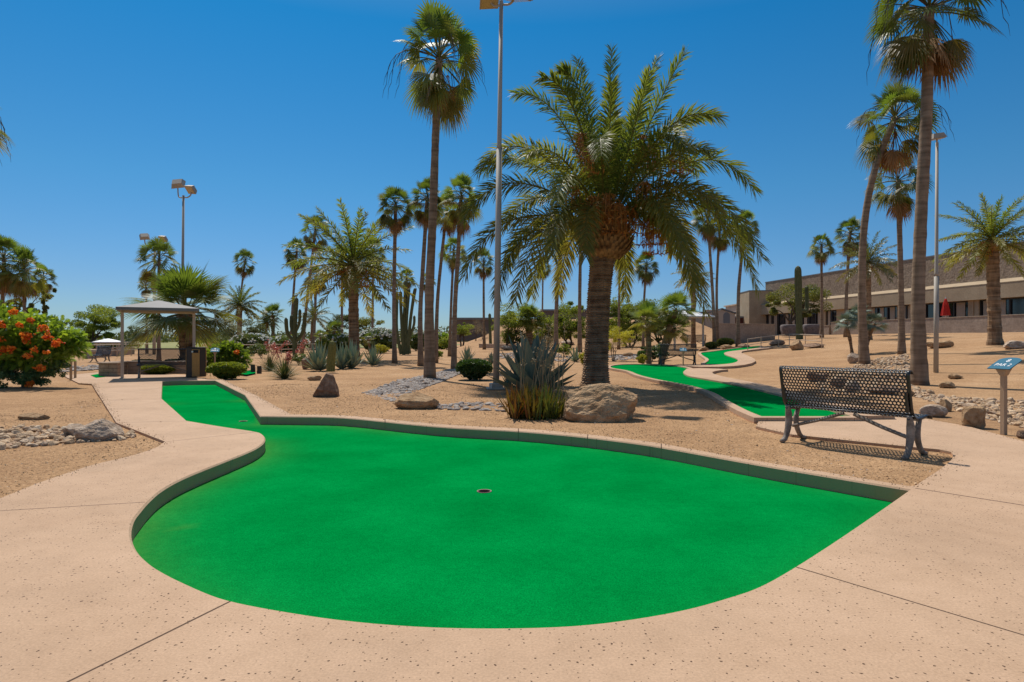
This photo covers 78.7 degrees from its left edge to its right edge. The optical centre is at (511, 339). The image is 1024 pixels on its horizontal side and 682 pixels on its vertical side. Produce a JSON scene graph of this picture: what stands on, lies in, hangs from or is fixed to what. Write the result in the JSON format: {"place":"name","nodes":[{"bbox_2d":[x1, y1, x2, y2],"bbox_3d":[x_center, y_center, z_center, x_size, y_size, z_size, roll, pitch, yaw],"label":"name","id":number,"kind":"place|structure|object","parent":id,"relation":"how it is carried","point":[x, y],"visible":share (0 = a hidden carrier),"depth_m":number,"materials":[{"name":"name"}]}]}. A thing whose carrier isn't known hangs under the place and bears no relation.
{"place":"outdoors","nodes":[
{"label":"outdoors","id":0,"kind":"place"},
{"bbox_2d":[0,426,134,448],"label":"bed gravel","id":1,"kind":"structure","parent":0,"point":[35,443],"depth_m":7.91,"materials":[{"name":"beige stone"}]},
{"bbox_2d":[89,342,459,347],"bbox_3d":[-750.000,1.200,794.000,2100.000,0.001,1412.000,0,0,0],"label":"fairway","id":2,"kind":"structure","parent":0,"point":[169,345],"depth_m":134.53,"materials":[{"name":"green plant"}]},
{"bbox_2d":[32,326,467,342],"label":"wood","id":3,"kind":"object","parent":2,"relation":"on","point":[163,340],"visible":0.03,"depth_m":336.48,"materials":[{"name":"green plant"}]},
{"bbox_2d":[362,369,459,401],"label":"bed gravel","id":4,"kind":"structure","parent":0,"point":[392,388],"depth_m":17.69,"materials":[{"name":"gravel"}]},
{"bbox_2d":[457,318,503,340],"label":"building","id":5,"kind":"structure","parent":0,"point":[460,321],"depth_m":108.00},
{"bbox_2d":[0,372,1023,681],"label":"pavement","id":6,"kind":"structure","parent":0,"point":[920,582],"depth_m":2.96,"materials":[{"name":"concrete"}]},
{"bbox_2d":[97,361,207,375],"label":"planter wall","id":7,"kind":"structure","parent":6,"relation":"on","point":[111,368],"depth_m":22.84,"materials":[{"name":"concrete"}]},
{"bbox_2d":[115,300,198,377],"bbox_3d":[-11.880,-0.030,21.000,2.350,2.600,2.100,0,0,-29],"label":"shade shelter","id":8,"kind":"object","parent":6,"relation":"on","point":[159,306],"visible":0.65,"depth_m":20.47,"materials":[{"name":"beige paint"}]},
{"bbox_2d":[137,348,185,377],"bbox_3d":[-11.742,0.777,21.018,1.511,0.974,0.594,0,0,-27],"label":"park bench","id":9,"kind":"object","parent":6,"relation":"on","point":[164,352],"visible":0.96,"depth_m":21.16,"materials":[{"name":"black metal"}]},
{"bbox_2d":[186,347,206,376],"bbox_3d":[-10.612,0.735,20.972,0.612,0.990,0.620,0,0,-24],"label":"litter bin","id":10,"kind":"object","parent":6,"relation":"on","point":[196,361],"visible":1,"depth_m":20.73,"materials":[{"name":"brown wood"}]},
{"bbox_2d":[133,385,892,628],"bbox_3d":[-4.991,1.383,10.719,5.352,0.004,19.585,0,0,-42],"label":"putting green","id":11,"kind":"object","parent":6,"relation":"on","point":[362,525],"visible":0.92,"depth_m":4.58,"materials":[{"name":"carpet"}]},
{"bbox_2d":[14,379,1017,493],"bbox_3d":[-4.036,1.246,10.851,21.855,0.023,10.005,0,0,31],"label":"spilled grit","id":12,"kind":"object","parent":6,"relation":"on","point":[429,423],"visible":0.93,"depth_m":8.60,"materials":[{"name":"gravel"}]},
{"bbox_2d":[0,316,1023,497],"bbox_3d":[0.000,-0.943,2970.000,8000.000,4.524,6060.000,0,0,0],"label":"ground","id":13,"kind":"structure","parent":0,"point":[970,358],"depth_m":13.16,"materials":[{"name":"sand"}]},
{"bbox_2d":[0,233,34,306],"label":"fan palm","id":14,"kind":"object","parent":13,"relation":"on","point":[9,243],"visible":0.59,"depth_m":48.66,"materials":[{"name":"green plant"}]},
{"bbox_2d":[0,244,49,312],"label":"fan palm","id":15,"kind":"object","parent":13,"relation":"on","point":[24,289],"visible":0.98,"depth_m":48.30,"materials":[{"name":"green plant"}]},
{"bbox_2d":[4,288,56,317],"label":"tree","id":16,"kind":"object","parent":13,"relation":"on","point":[42,299],"visible":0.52,"depth_m":51.78,"materials":[{"name":"green plant"}]},
{"bbox_2d":[31,265,57,295],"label":"fan palm","id":17,"kind":"object","parent":13,"relation":"on","point":[50,272],"visible":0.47,"depth_m":56.15,"materials":[{"name":"green plant"}]},
{"bbox_2d":[0,300,93,387],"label":"flowering shrub","id":18,"kind":"object","parent":13,"relation":"on","point":[51,347],"visible":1,"depth_m":16.73,"materials":[{"name":"green plant"}]},
{"bbox_2d":[69,304,120,341],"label":"tree","id":19,"kind":"object","parent":13,"relation":"on","point":[107,317],"visible":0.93,"depth_m":104.05,"materials":[{"name":"green plant"}]},
{"bbox_2d":[73,418,123,440],"bbox_3d":[-5.329,1.183,8.053,0.562,0.326,0.358,0,0,-11],"label":"boulder","id":20,"kind":"object","parent":13,"relation":"on","point":[102,429],"visible":0.82,"depth_m":7.96,"materials":[{"name":"stone"}]},
{"bbox_2d":[134,236,180,360],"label":"fan palm","id":21,"kind":"object","parent":13,"relation":"on","point":[158,246],"visible":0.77,"depth_m":36.15,"materials":[{"name":"green plant"}]},
{"bbox_2d":[141,364,174,373],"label":"clipped hedge","id":22,"kind":"object","parent":13,"relation":"on","point":[164,369],"visible":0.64,"depth_m":22.63,"materials":[{"name":"green plant"}]},
{"bbox_2d":[114,259,250,359],"bbox_3d":[-14.874,-1.242,28.256,5.476,5.089,5.214,0,0,-37],"label":"fan palm","id":23,"kind":"object","parent":13,"relation":"on","point":[178,286],"visible":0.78,"depth_m":27.60,"materials":[{"name":"green plant"}]},
{"bbox_2d":[171,179,196,303],"bbox_3d":[-19.292,-4.106,36.661,1.646,10.775,0.685,0,0,11],"label":"light pole","id":24,"kind":"object","parent":13,"relation":"on","point":[180,183],"visible":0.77,"depth_m":36.51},
{"bbox_2d":[205,361,247,378],"bbox_3d":[-9.318,1.002,20.394,1.265,0.606,0.982,0,0,0],"label":"clipped hedge","id":25,"kind":"object","parent":13,"relation":"on","point":[228,370],"visible":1,"depth_m":20.10,"materials":[{"name":"green plant"}]},
{"bbox_2d":[206,340,253,368],"bbox_3d":[-11.520,0.660,24.985,2.322,1.312,1.499,0,0,0],"label":"flowering shrub","id":26,"kind":"object","parent":13,"relation":"on","point":[230,351],"visible":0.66,"depth_m":24.76,"materials":[{"name":"green plant"}]},
{"bbox_2d":[212,284,266,334],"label":"date palm","id":27,"kind":"object","parent":13,"relation":"on","point":[238,304],"visible":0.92,"depth_m":76.71,"materials":[{"name":"green plant"}]},
{"bbox_2d":[233,248,256,294],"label":"fan palm","id":28,"kind":"object","parent":13,"relation":"on","point":[243,254],"visible":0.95,"depth_m":103.90,"materials":[{"name":"green plant"}]},
{"bbox_2d":[226,319,269,338],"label":"tree","id":29,"kind":"object","parent":13,"relation":"on","point":[260,330],"visible":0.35,"depth_m":79.53,"materials":[{"name":"green plant"}]},
{"bbox_2d":[229,332,271,350],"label":"oleander","id":30,"kind":"object","parent":13,"relation":"on","point":[259,338],"visible":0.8,"depth_m":66.21,"materials":[{"name":"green plant"}]},
{"bbox_2d":[250,339,288,370],"bbox_3d":[-10.098,0.628,26.121,1.834,1.329,1.776,0,0,22],"label":"hesperaloe","id":31,"kind":"object","parent":13,"relation":"on","point":[269,360],"visible":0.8,"depth_m":26.07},
{"bbox_2d":[258,303,283,335],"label":"clump palm","id":32,"kind":"object","parent":13,"relation":"on","point":[273,307],"visible":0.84,"depth_m":104.19,"materials":[{"name":"green plant"}]},
{"bbox_2d":[260,339,309,378],"bbox_3d":[-7.519,0.627,20.577,1.663,1.333,1.504,0,0,-30],"label":"hesperaloe","id":33,"kind":"object","parent":13,"relation":"on","point":[285,369],"visible":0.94,"depth_m":20.55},
{"bbox_2d":[268,335,310,351],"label":"oleander","id":34,"kind":"object","parent":13,"relation":"on","point":[280,339],"visible":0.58,"depth_m":64.23,"materials":[{"name":"green plant"}]},
{"bbox_2d":[284,298,306,355],"bbox_3d":[-13.668,-0.702,39.489,1.384,4.004,0.498,0,0,0],"label":"saguaro cactus","id":35,"kind":"object","parent":13,"relation":"on","point":[294,328],"visible":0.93,"depth_m":39.42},
{"bbox_2d":[282,237,308,334],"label":"fan palm","id":36,"kind":"object","parent":13,"relation":"on","point":[290,257],"visible":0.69,"depth_m":85.53,"materials":[{"name":"green plant"}]},
{"bbox_2d":[297,300,332,347],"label":"date palm","id":37,"kind":"object","parent":13,"relation":"on","point":[317,319],"visible":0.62,"depth_m":85.75,"materials":[{"name":"green plant"}]},
{"bbox_2d":[303,267,328,349],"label":"fan palm","id":38,"kind":"object","parent":13,"relation":"on","point":[314,321],"visible":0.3,"depth_m":81.24,"materials":[{"name":"green plant"}]},
{"bbox_2d":[299,214,333,353],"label":"fan palm","id":39,"kind":"object","parent":13,"relation":"on","point":[314,236],"visible":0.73,"depth_m":56.16,"materials":[{"name":"green plant"}]},
{"bbox_2d":[298,340,335,370],"bbox_3d":[-8.066,0.591,26.041,1.653,1.394,1.701,0,0,0],"label":"agave","id":40,"kind":"object","parent":13,"relation":"on","point":[318,359],"visible":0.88,"depth_m":25.85,"materials":[{"name":"green plant"}]},
{"bbox_2d":[313,373,339,396],"bbox_3d":[-4.157,1.043,13.973,0.602,0.632,0.287,0,0,0],"label":"boulder","id":41,"kind":"object","parent":13,"relation":"on","point":[327,386],"visible":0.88,"depth_m":13.87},
{"bbox_2d":[326,340,335,371],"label":"columnar cactus","id":42,"kind":"object","parent":13,"relation":"on","point":[331,356],"visible":1,"depth_m":24.66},
{"bbox_2d":[316,333,348,350],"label":"oleander","id":43,"kind":"object","parent":13,"relation":"on","point":[338,338],"visible":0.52,"depth_m":60.20,"materials":[{"name":"green plant"}]},
{"bbox_2d":[335,342,354,368],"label":"agave","id":44,"kind":"object","parent":13,"relation":"on","point":[341,357],"visible":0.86,"depth_m":27.24,"materials":[{"name":"green plant"}]},
{"bbox_2d":[276,197,418,360],"bbox_3d":[-9.610,-3.404,37.369,8.453,9.366,8.046,0,0,0],"label":"date palm","id":45,"kind":"object","parent":13,"relation":"on","point":[356,270],"visible":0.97,"depth_m":36.80,"materials":[{"name":"green plant"}]},
{"bbox_2d":[345,339,364,367],"bbox_3d":[-7.190,0.578,27.987,1.397,1.410,1.772,0,0,0],"label":"agave","id":46,"kind":"object","parent":13,"relation":"on","point":[355,359],"visible":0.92,"depth_m":27.73,"materials":[{"name":"green plant"}]},
{"bbox_2d":[361,343,384,365],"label":"agave","id":47,"kind":"object","parent":13,"relation":"on","point":[373,359],"visible":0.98,"depth_m":30.42,"materials":[{"name":"green plant"}]},
{"bbox_2d":[359,327,400,352],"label":"oleander","id":48,"kind":"object","parent":13,"relation":"on","point":[383,336],"visible":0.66,"depth_m":58.20,"materials":[{"name":"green plant"}]},
{"bbox_2d":[377,186,415,363],"bbox_3d":[-6.005,-3.479,32.698,2.045,9.501,2.226,0,0,28],"label":"fan palm","id":49,"kind":"object","parent":13,"relation":"on","point":[395,225],"visible":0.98,"depth_m":32.70,"materials":[{"name":"green plant"}]},
{"bbox_2d":[396,280,416,354],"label":"organ pipe cactus","id":50,"kind":"object","parent":13,"relation":"on","point":[406,330],"visible":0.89,"depth_m":48.67,"materials":[{"name":"plant"}]},
{"bbox_2d":[393,392,438,408],"bbox_3d":[-1.805,1.163,11.719,0.859,0.375,0.488,0,0,0],"label":"boulder","id":51,"kind":"object","parent":13,"relation":"on","point":[416,400],"visible":0.9,"depth_m":11.55,"materials":[{"name":"stone"}]},
{"bbox_2d":[407,177,446,365],"bbox_3d":[-4.131,-3.356,30.361,2.114,9.279,1.966,0,0,0],"label":"fan palm","id":52,"kind":"object","parent":13,"relation":"on","point":[422,218],"visible":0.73,"depth_m":30.32,"materials":[{"name":"green plant"}]},
{"bbox_2d":[382,0,486,377],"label":"fan palm","id":53,"kind":"object","parent":13,"relation":"on","point":[435,97],"visible":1,"depth_m":20.72,"materials":[{"name":"green plant"}]},
{"bbox_2d":[434,192,458,362],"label":"fan palm","id":54,"kind":"object","parent":13,"relation":"on","point":[446,229],"visible":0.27,"depth_m":33.12,"materials":[{"name":"green plant"}]},
{"bbox_2d":[439,236,468,355],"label":"fan palm","id":55,"kind":"object","parent":13,"relation":"on","point":[451,259],"visible":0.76,"depth_m":41.71,"materials":[{"name":"green plant"}]},
{"bbox_2d":[437,171,483,368],"bbox_3d":[-2.206,-3.023,27.151,2.102,8.651,1.931,0,0,19],"label":"fan palm","id":56,"kind":"object","parent":13,"relation":"on","point":[462,181],"visible":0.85,"depth_m":27.23,"materials":[{"name":"green plant"}]},
{"bbox_2d":[455,358,492,379],"bbox_3d":[-1.220,0.956,20.204,1.232,0.722,1.183,0,0,0],"label":"clipped hedge","id":57,"kind":"object","parent":13,"relation":"on","point":[474,369],"visible":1,"depth_m":19.82,"materials":[{"name":"green plant"}]},
{"bbox_2d":[473,247,493,349],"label":"fan palm","id":58,"kind":"object","parent":13,"relation":"on","point":[483,271],"visible":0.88,"depth_m":56.19,"materials":[{"name":"green plant"}]},
{"bbox_2d":[479,0,532,389],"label":"light pole","id":59,"kind":"object","parent":13,"relation":"on","point":[491,4],"visible":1,"depth_m":16.02,"materials":[{"name":"metal"}]},
{"bbox_2d":[491,303,548,348],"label":"tree","id":60,"kind":"object","parent":13,"relation":"on","point":[510,320],"visible":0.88,"depth_m":54.61,"materials":[{"name":"green plant"}]},
{"bbox_2d":[493,381,566,419],"bbox_3d":[0.334,0.967,10.380,1.335,0.658,1.243,0,0,16],"label":"aloe","id":61,"kind":"object","parent":13,"relation":"on","point":[534,404],"visible":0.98,"depth_m":10.15,"materials":[{"name":"plant"}]},
{"bbox_2d":[513,302,546,345],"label":"clump palm","id":62,"kind":"object","parent":13,"relation":"on","point":[529,336],"visible":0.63,"depth_m":54.54,"materials":[{"name":"green plant"}]},
{"bbox_2d":[489,330,576,392],"bbox_3d":[0.500,0.515,14.990,2.194,1.604,1.973,0,0,0],"label":"agave","id":63,"kind":"object","parent":13,"relation":"on","point":[532,351],"visible":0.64,"depth_m":14.58,"materials":[{"name":"green plant"}]},
{"bbox_2d":[513,321,567,401],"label":"flower stalks","id":64,"kind":"object","parent":13,"relation":"on","point":[540,359],"visible":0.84,"depth_m":10.88,"materials":[{"name":"plant"}]},
{"bbox_2d":[541,301,585,347],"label":"tree","id":65,"kind":"object","parent":13,"relation":"on","point":[571,328],"visible":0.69,"depth_m":61.60,"materials":[{"name":"green plant"}]},
{"bbox_2d":[553,220,575,351],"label":"fan palm","id":66,"kind":"object","parent":13,"relation":"on","point":[556,321],"visible":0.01,"depth_m":47.91,"materials":[{"name":"green plant"}]},
{"bbox_2d":[569,200,585,351],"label":"fan palm","id":67,"kind":"object","parent":13,"relation":"on","point":[579,341],"visible":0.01,"depth_m":47.93,"materials":[{"name":"brown plant"}]},
{"bbox_2d":[563,383,637,422],"bbox_3d":[1.429,1.119,9.992,1.226,0.860,0.784,0,0,0],"label":"boulder","id":68,"kind":"object","parent":13,"relation":"on","point":[602,403],"visible":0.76,"depth_m":9.79,"materials":[{"name":"stone"}]},
{"bbox_2d":[454,44,773,385],"bbox_3d":[2.693,-3.550,17.285,8.698,9.700,6.170,0,0,0],"label":"date palm","id":69,"kind":"object","parent":13,"relation":"on","point":[605,220],"visible":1,"depth_m":16.69,"materials":[{"name":"green plant"}]},
{"bbox_2d":[608,325,634,360],"bbox_3d":[5.938,0.179,35.251,2.077,2.041,1.650,0,0,0],"label":"shrub","id":70,"kind":"object","parent":13,"relation":"on","point":[614,336],"visible":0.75,"depth_m":35.18,"materials":[{"name":"yellow plant"}]},
{"bbox_2d":[609,294,659,346],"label":"tree","id":71,"kind":"object","parent":13,"relation":"on","point":[626,323],"visible":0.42,"depth_m":57.11,"materials":[{"name":"green plant"}]},
{"bbox_2d":[634,250,659,349],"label":"fan palm","id":72,"kind":"object","parent":13,"relation":"on","point":[646,277],"visible":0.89,"depth_m":50.31,"materials":[{"name":"green plant"}]},
{"bbox_2d":[628,290,698,363],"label":"clump palm","id":73,"kind":"object","parent":13,"relation":"on","point":[671,320],"visible":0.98,"depth_m":30.22,"materials":[{"name":"green plant"}]},
{"bbox_2d":[672,262,714,347],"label":"date palm","id":74,"kind":"object","parent":13,"relation":"on","point":[693,335],"visible":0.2,"depth_m":48.50,"materials":[{"name":"green plant"}]},
{"bbox_2d":[667,308,735,327],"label":"house","id":75,"kind":"structure","parent":13,"relation":"on","point":[726,316],"depth_m":83.46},
{"bbox_2d":[689,205,722,347],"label":"fan palm","id":76,"kind":"object","parent":13,"relation":"on","point":[707,234],"visible":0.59,"depth_m":46.47,"materials":[{"name":"green plant"}]},
{"bbox_2d":[707,219,729,346],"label":"fan palm","id":77,"kind":"object","parent":13,"relation":"on","point":[719,243],"visible":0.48,"depth_m":47.90,"materials":[{"name":"green plant"}]},
{"bbox_2d":[612,365,842,415],"bbox_3d":[5.571,1.216,19.920,3.153,0.036,20.409,0,0,2],"label":"putting green","id":78,"kind":"object","parent":13,"relation":"on","point":[759,403],"visible":0.72,"depth_m":14.65,"materials":[{"name":"carpet"}]},
{"bbox_2d":[701,346,757,363],"bbox_3d":[12.181,0.805,36.385,3.162,0.702,16.965,0,0,26],"label":"putting green","id":79,"kind":"object","parent":13,"relation":"on","point":[717,357],"visible":0.74,"depth_m":34.93,"materials":[{"name":"carpet"}]},
{"bbox_2d":[608,364,866,423],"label":"kerb","id":80,"kind":"structure","parent":13,"relation":"on","point":[745,414],"depth_m":12.57,"materials":[{"name":"concrete"}]},
{"bbox_2d":[732,209,759,346],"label":"fan palm","id":81,"kind":"object","parent":13,"relation":"on","point":[756,225],"visible":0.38,"depth_m":45.73,"materials":[{"name":"green plant"}]},
{"bbox_2d":[719,323,775,343],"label":"garden wall","id":82,"kind":"structure","parent":13,"relation":"on","point":[747,331],"depth_m":53.43,"materials":[{"name":"concrete"}]},
{"bbox_2d":[764,283,833,323],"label":"tree","id":83,"kind":"object","parent":13,"relation":"on","point":[774,298],"visible":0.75,"depth_m":65.69,"materials":[{"name":"green plant"}]},
{"bbox_2d":[794,266,808,338],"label":"saguaro cactus","id":84,"kind":"object","parent":13,"relation":"on","point":[798,293],"visible":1,"depth_m":51.90,"materials":[{"name":"plant"}]},
{"bbox_2d":[806,233,835,337],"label":"fan palm","id":85,"kind":"object","parent":13,"relation":"on","point":[821,258],"visible":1,"depth_m":51.83,"materials":[{"name":"green plant"}]},
{"bbox_2d":[833,214,868,336],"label":"fan palm","id":86,"kind":"object","parent":13,"relation":"on","point":[854,222],"visible":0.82,"depth_m":49.21,"materials":[{"name":"green plant"}]},
{"bbox_2d":[779,366,932,459],"bbox_3d":[4.033,0.812,7.436,0.594,0.974,1.511,0,0,-35],"label":"park bench","id":87,"kind":"object","parent":13,"relation":"on","point":[912,434],"visible":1,"depth_m":7.21,"materials":[{"name":"black metal"}]},
{"bbox_2d":[833,303,889,352],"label":"clump palm","id":88,"kind":"object","parent":13,"relation":"on","point":[846,317],"visible":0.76,"depth_m":30.09,"materials":[{"name":"green plant"}]},
{"bbox_2d":[828,230,897,339],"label":"date palm","id":89,"kind":"object","parent":13,"relation":"on","point":[872,262],"visible":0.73,"depth_m":41.59,"materials":[{"name":"green plant"}]},
{"bbox_2d":[740,241,1023,335],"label":"clubhouse","id":90,"kind":"structure","parent":13,"relation":"on","point":[966,295],"depth_m":64.99,"materials":[{"name":"paint"}]},
{"bbox_2d":[765,312,819,335],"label":"window","id":91,"kind":"structure","parent":90,"relation":"in","point":[779,319],"depth_m":84.54,"materials":[{"name":"grey glass"}]},
{"bbox_2d":[849,306,896,319],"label":"window","id":92,"kind":"structure","parent":90,"relation":"in","point":[889,312],"depth_m":66.93,"materials":[{"name":"grey glass"}]},
{"bbox_2d":[926,301,967,317],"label":"window","id":93,"kind":"structure","parent":90,"relation":"in","point":[959,308],"depth_m":58.70,"materials":[{"name":"grey glass"}]},
{"bbox_2d":[980,297,1023,315],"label":"window","id":94,"kind":"structure","parent":90,"relation":"in","point":[1009,306],"depth_m":53.32,"materials":[{"name":"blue glass"}]},
{"bbox_2d":[863,151,933,354],"bbox_3d":[17.394,-3.971,28.273,2.581,9.263,2.626,0,0,0],"label":"fan palm","id":95,"kind":"object","parent":13,"relation":"on","point":[902,207],"visible":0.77,"depth_m":27.96,"materials":[{"name":"green plant"}]},
{"bbox_2d":[846,79,954,364],"bbox_3d":[14.960,-4.624,24.518,3.317,11.226,3.267,0,0,0],"label":"fan palm","id":96,"kind":"object","parent":13,"relation":"on","point":[878,154],"visible":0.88,"depth_m":24.31,"materials":[{"name":"green plant"}]},
{"bbox_2d":[831,314,1023,334],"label":"garden wall","id":97,"kind":"structure","parent":13,"relation":"on","point":[979,324],"depth_m":53.26,"materials":[{"name":"concrete"}]},
{"bbox_2d":[919,404,947,416],"bbox_3d":[7.093,1.200,10.502,0.408,0.240,0.313,0,0,35],"label":"boulder","id":98,"kind":"object","parent":13,"relation":"on","point":[934,410],"visible":0.79,"depth_m":10.39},
{"bbox_2d":[862,0,1009,385],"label":"fan palm","id":99,"kind":"object","parent":13,"relation":"on","point":[927,54],"visible":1,"depth_m":15.91,"materials":[{"name":"green plant"}]},
{"bbox_2d":[932,132,946,371],"bbox_3d":[13.010,-2.670,19.134,0.420,7.343,0.378,0,0,0],"label":"light pole","id":100,"kind":"object","parent":13,"relation":"on","point":[938,136],"visible":0.98,"depth_m":19.21,"materials":[{"name":"metal"}]},
{"bbox_2d":[961,406,986,428],"bbox_3d":[6.733,1.155,9.092,0.345,0.374,0.251,0,0,16],"label":"boulder","id":101,"kind":"object","parent":13,"relation":"on","point":[973,416],"visible":0.86,"depth_m":9.01,"materials":[{"name":"stone"}]},
{"bbox_2d":[931,193,1023,345],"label":"date palm","id":102,"kind":"object","parent":13,"relation":"on","point":[991,244],"visible":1,"depth_m":28.05,"materials":[{"name":"green plant"}]},
{"bbox_2d":[987,357,1021,434],"bbox_3d":[6.657,0.758,8.410,0.261,1.042,0.310,0,0,-12],"label":"course sign","id":103,"kind":"object","parent":13,"relation":"on","point":[1003,367],"visible":1,"depth_m":8.38,"materials":[{"name":"beige metal"}]},
{"bbox_2d":[0,0,1023,339],"label":"sky","id":104,"kind":"structure","parent":0,"point":[274,111],"materials":[{"name":"blue"}]},
{"bbox_2d":[677,347,772,368],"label":"path","id":105,"kind":"structure","parent":0,"point":[744,360],"depth_m":28.89,"materials":[{"name":"concrete"}]},
{"bbox_2d":[658,344,696,364],"bbox_3d":[7.632,0.670,28.829,1.650,0.974,0.594,0,0,3],"label":"park bench","id":106,"kind":"object","parent":105,"relation":"on","point":[660,355],"visible":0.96,"depth_m":28.63,"materials":[{"name":"black metal"}]},
{"bbox_2d":[683,368,894,419],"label":"path","id":107,"kind":"structure","parent":0,"point":[707,373],"depth_m":17.03,"materials":[{"name":"concrete"}]},
{"bbox_2d":[816,353,909,395],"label":"bed gravel","id":108,"kind":"structure","parent":0,"point":[886,361],"depth_m":22.00,"materials":[{"name":"gravel"}]},
{"bbox_2d":[912,385,1023,427],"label":"bed gravel","id":109,"kind":"structure","parent":0,"point":[932,398],"depth_m":11.77,"materials":[{"name":"gravel"}]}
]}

